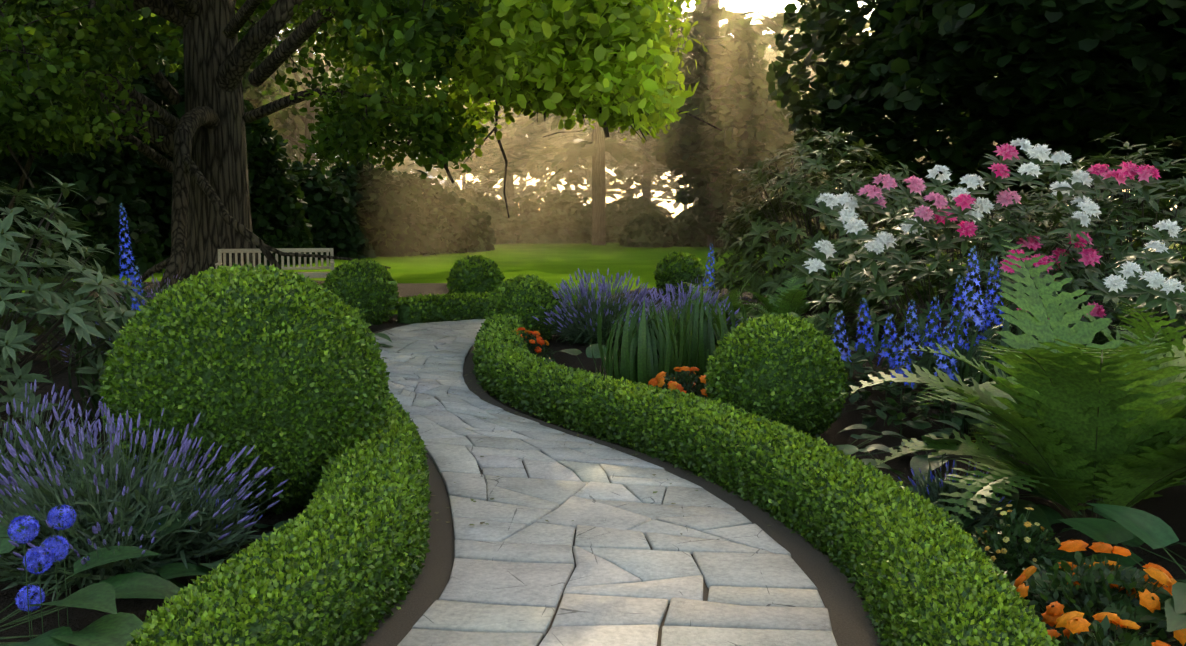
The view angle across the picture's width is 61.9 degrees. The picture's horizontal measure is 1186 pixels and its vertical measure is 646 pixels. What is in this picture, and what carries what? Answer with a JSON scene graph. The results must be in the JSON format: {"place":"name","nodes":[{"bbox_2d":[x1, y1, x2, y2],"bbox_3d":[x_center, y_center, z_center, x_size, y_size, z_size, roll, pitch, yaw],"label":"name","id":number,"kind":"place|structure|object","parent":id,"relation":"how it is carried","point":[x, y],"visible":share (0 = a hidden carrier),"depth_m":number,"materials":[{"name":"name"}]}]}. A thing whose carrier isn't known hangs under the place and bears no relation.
{"place":"outdoors","nodes":[
{"label":"outdoors","id":0,"kind":"place"},
{"bbox_2d":[8,222,1184,313],"bbox_3d":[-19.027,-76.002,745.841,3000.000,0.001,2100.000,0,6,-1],"label":"lawn","id":1,"kind":"structure","parent":0,"point":[413,269],"depth_m":35.38,"materials":[{"name":"green plant"}]},
{"bbox_2d":[215,248,334,286],"bbox_3d":[-6.644,-1.083,20.755,2.355,0.944,0.698,-2,6,-15],"label":"garden bench","id":2,"kind":"object","parent":1,"relation":"on","point":[288,267],"visible":0.42,"depth_m":20.99,"materials":[{"name":"brown wood"}]},
{"bbox_2d":[0,0,721,292],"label":"oak tree","id":3,"kind":"object","parent":1,"relation":"on","point":[563,58],"depth_m":16.90,"materials":[{"name":"green plant"}]},
{"bbox_2d":[0,54,1065,277],"bbox_3d":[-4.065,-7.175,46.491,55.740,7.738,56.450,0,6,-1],"label":"shrub","id":4,"kind":"object","parent":1,"relation":"on","point":[55,162],"depth_m":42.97,"materials":[{"name":"green plant"}]},
{"bbox_2d":[0,142,1185,645],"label":"plant","id":5,"kind":"object","parent":1,"relation":"on","point":[1136,395],"depth_m":4.61,"materials":[{"name":"green plant"}]},
{"bbox_2d":[0,130,1185,645],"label":"flowers","id":6,"kind":"object","parent":5,"relation":"attached to","point":[1074,622],"visible":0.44,"depth_m":7.20,"materials":[{"name":"plant"}]},
{"bbox_2d":[0,280,1185,645],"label":"soil beds","id":7,"kind":"object","parent":1,"relation":"on","point":[1168,506],"visible":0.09,"depth_m":6.52,"materials":[{"name":"brown soil"}]},
{"bbox_2d":[111,256,1041,645],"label":"boxwood","id":8,"kind":"object","parent":7,"relation":"on","point":[403,314],"visible":0.19,"depth_m":4.96,"materials":[{"name":"green plant"}]},
{"bbox_2d":[97,251,1059,645],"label":"boxwood leaves","id":9,"kind":"object","parent":7,"relation":"on","point":[387,467],"visible":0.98,"depth_m":4.89,"materials":[{"name":"green plant"}]},
{"bbox_2d":[0,127,1185,631],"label":"shrubs","id":10,"kind":"object","parent":7,"relation":"on","point":[1152,531],"visible":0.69,"depth_m":8.15,"materials":[{"name":"green plant"}]},
{"bbox_2d":[356,323,882,645],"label":"path joints","id":11,"kind":"object","parent":7,"relation":"on","point":[849,620],"visible":0.06,"depth_m":4.42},
{"bbox_2d":[374,314,836,645],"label":"path flagstones","id":12,"kind":"object","parent":11,"relation":"on","point":[512,567],"visible":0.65,"depth_m":4.62,"materials":[{"name":"grey stone"}]},
{"bbox_2d":[37,0,1185,261],"bbox_3d":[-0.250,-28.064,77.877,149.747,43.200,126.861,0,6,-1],"label":"tree","id":13,"kind":"object","parent":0,"point":[1049,74],"depth_m":30.98,"materials":[{"name":"green plant"}]},
{"bbox_2d":[154,0,1185,269],"label":"sky","id":14,"kind":"structure","parent":0,"point":[742,6],"materials":[{"name":"white"}]}
]}

